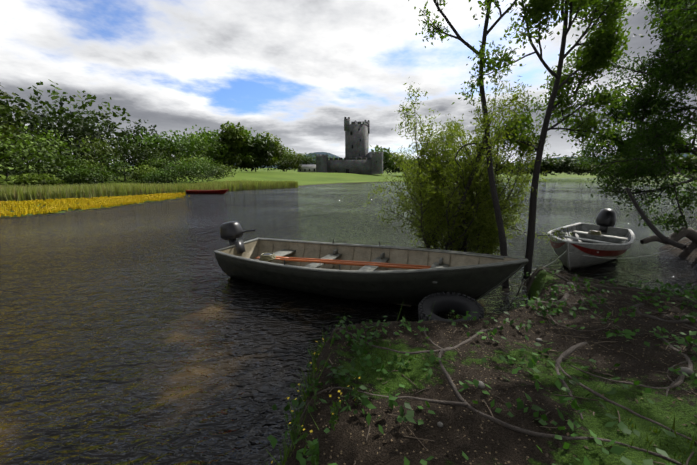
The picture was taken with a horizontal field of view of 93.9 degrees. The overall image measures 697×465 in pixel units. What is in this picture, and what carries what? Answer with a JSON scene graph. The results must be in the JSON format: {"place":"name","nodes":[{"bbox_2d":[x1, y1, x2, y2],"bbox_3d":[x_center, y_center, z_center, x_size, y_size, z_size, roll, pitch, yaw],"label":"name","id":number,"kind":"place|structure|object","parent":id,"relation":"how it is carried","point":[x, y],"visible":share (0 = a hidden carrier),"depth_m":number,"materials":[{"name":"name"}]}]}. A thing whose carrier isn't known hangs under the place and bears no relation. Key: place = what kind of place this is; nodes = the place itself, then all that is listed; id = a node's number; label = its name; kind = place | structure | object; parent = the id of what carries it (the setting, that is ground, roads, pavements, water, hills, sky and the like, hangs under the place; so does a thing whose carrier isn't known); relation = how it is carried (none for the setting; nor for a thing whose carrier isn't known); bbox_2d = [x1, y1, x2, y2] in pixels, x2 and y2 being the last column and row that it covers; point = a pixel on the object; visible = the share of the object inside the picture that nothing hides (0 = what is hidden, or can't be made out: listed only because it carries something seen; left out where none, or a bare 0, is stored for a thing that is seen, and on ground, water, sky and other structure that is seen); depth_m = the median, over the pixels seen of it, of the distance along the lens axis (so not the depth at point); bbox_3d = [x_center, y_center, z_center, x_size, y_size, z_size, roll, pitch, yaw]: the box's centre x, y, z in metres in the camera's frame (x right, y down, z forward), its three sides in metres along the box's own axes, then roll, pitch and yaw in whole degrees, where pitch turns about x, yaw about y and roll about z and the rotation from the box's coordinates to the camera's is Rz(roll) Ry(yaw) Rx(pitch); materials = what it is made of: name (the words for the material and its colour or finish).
{"place":"outdoors","nodes":[
{"label":"outdoors","id":0,"kind":"place"},
{"bbox_2d":[298,120,371,166],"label":"castle roofs","id":1,"kind":"structure","parent":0,"point":[369,154],"depth_m":148.24,"materials":[{"name":"grey stone"}]},
{"bbox_2d":[0,164,692,186],"bbox_3d":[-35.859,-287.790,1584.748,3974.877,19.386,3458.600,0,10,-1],"label":"grass field","id":2,"kind":"structure","parent":0,"point":[304,178],"depth_m":101.06,"materials":[{"name":"green plant"}]},
{"bbox_2d":[3,138,286,182],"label":"tree trunks","id":3,"kind":"object","parent":2,"relation":"on","point":[7,174],"visible":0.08,"depth_m":53.21,"materials":[{"name":"brown plant"}]},
{"bbox_2d":[297,166,315,171],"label":"building","id":4,"kind":"structure","parent":2,"relation":"on","point":[311,168],"depth_m":155.94,"materials":[{"name":"white paint"}]},
{"bbox_2d":[0,79,696,188],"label":"trees","id":5,"kind":"object","parent":2,"relation":"on","point":[227,151],"visible":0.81,"depth_m":57.79,"materials":[{"name":"green plant"}]},
{"bbox_2d":[316,117,382,173],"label":"castle","id":6,"kind":"structure","parent":2,"relation":"on","point":[353,161],"depth_m":145.68,"materials":[{"name":"grey stone"}]},
{"bbox_2d":[299,128,376,172],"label":"windows","id":7,"kind":"structure","parent":6,"relation":"attached to","point":[347,170],"depth_m":146.96,"materials":[{"name":"black glass"}]},
{"bbox_2d":[0,178,696,464],"bbox_3d":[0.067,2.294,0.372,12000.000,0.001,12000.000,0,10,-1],"label":"lake water","id":8,"kind":"structure","parent":0,"point":[149,333],"depth_m":5.65,"materials":[{"name":"grey liquid"}]},
{"bbox_2d":[0,197,176,216],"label":"lily pads","id":9,"kind":"object","parent":8,"relation":"on","point":[79,210],"visible":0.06,"depth_m":22.51,"materials":[{"name":"plant"}]},
{"bbox_2d":[0,192,189,216],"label":"reeds","id":10,"kind":"object","parent":8,"relation":"on","point":[56,205],"visible":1,"depth_m":24.95,"materials":[{"name":"yellow plant"}]},
{"bbox_2d":[0,180,297,201],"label":"shore reeds","id":11,"kind":"object","parent":8,"relation":"on","point":[25,192],"visible":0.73,"depth_m":34.50,"materials":[{"name":"green plant"}]},
{"bbox_2d":[186,189,228,193],"bbox_3d":[-17.029,-4.928,39.648,5.539,0.770,1.516,2,10,12],"label":"red boat","id":12,"kind":"object","parent":8,"relation":"on","point":[206,191],"visible":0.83,"depth_m":39.09,"materials":[{"name":"paint"}]},
{"bbox_2d":[214,221,528,306],"bbox_3d":[-0.136,0.649,6.462,6.448,1.387,1.935,5,11,27],"label":"motorboat","id":13,"kind":"object","parent":8,"relation":"on","point":[379,273],"visible":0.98,"depth_m":5.99,"materials":[{"name":"paint"}]},
{"bbox_2d":[364,69,572,254],"bbox_3d":[2.787,-1.371,7.959,4.593,4.404,4.548,0,10,-1],"label":"bush","id":14,"kind":"object","parent":8,"relation":"on","point":[476,223],"visible":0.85,"depth_m":7.53,"materials":[{"name":"green plant"}]},
{"bbox_2d":[547,208,634,269],"bbox_3d":[6.977,0.186,9.400,1.913,1.393,5.892,10,14,44],"label":"motorboat","id":15,"kind":"object","parent":8,"relation":"on","point":[607,237],"visible":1,"depth_m":9.07,"materials":[{"name":"paint"}]},
{"bbox_2d":[511,241,690,299],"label":"mooring ropes","id":16,"kind":"object","parent":8,"relation":"on","point":[595,257],"visible":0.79,"depth_m":7.76,"materials":[{"name":"brown fabric"}]},
{"bbox_2d":[0,0,696,163],"label":"sky","id":17,"kind":"structure","parent":0,"point":[292,71],"materials":[{"name":"white"}]},
{"bbox_2d":[113,152,693,167],"bbox_3d":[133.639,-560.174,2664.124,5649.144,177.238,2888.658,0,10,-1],"label":"hills","id":18,"kind":"structure","parent":0,"point":[333,155],"depth_m":2478.36,"materials":[{"name":"green plant"}]},
{"bbox_2d":[285,238,696,464],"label":"bank ground","id":19,"kind":"structure","parent":0,"point":[346,444],"depth_m":2.77,"materials":[{"name":"brown soil"}]},
{"bbox_2d":[271,341,364,464],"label":"wildflowers","id":20,"kind":"object","parent":19,"relation":"on","point":[332,422],"visible":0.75,"depth_m":2.34,"materials":[{"name":"green plant"}]},
{"bbox_2d":[418,292,484,321],"bbox_3d":[1.481,1.212,4.738,0.932,0.441,0.941,0,10,-1],"label":"tyre fender","id":21,"kind":"object","parent":19,"relation":"on","point":[458,303],"visible":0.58,"depth_m":4.86,"materials":[{"name":"rubber"}]},
{"bbox_2d":[263,269,696,464],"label":"ground plants","id":22,"kind":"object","parent":19,"relation":"on","point":[617,450],"depth_m":2.98,"materials":[{"name":"green plant"}]},
{"bbox_2d":[289,268,696,464],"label":"bank roots","id":23,"kind":"object","parent":19,"relation":"on","point":[679,380],"visible":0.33,"depth_m":2.92,"materials":[{"name":"brown wood"}]},
{"bbox_2d":[292,269,696,464],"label":"fallen leaves","id":24,"kind":"object","parent":19,"relation":"on","point":[687,371],"visible":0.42,"depth_m":2.90,"materials":[{"name":"plant"}]},
{"bbox_2d":[364,0,696,286],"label":"tree branches","id":25,"kind":"object","parent":19,"relation":"on","point":[673,239],"visible":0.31,"depth_m":7.27,"materials":[{"name":"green plant"}]},
{"bbox_2d":[408,0,637,159],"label":"tree foliage","id":26,"kind":"object","parent":25,"relation":"attached to","point":[585,54],"visible":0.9,"depth_m":6.62,"materials":[{"name":"green plant"}]},
{"bbox_2d":[570,0,696,234],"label":"tree foliage","id":27,"kind":"object","parent":25,"relation":"attached to","point":[662,70],"visible":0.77,"depth_m":9.03,"materials":[{"name":"green plant"}]}
]}

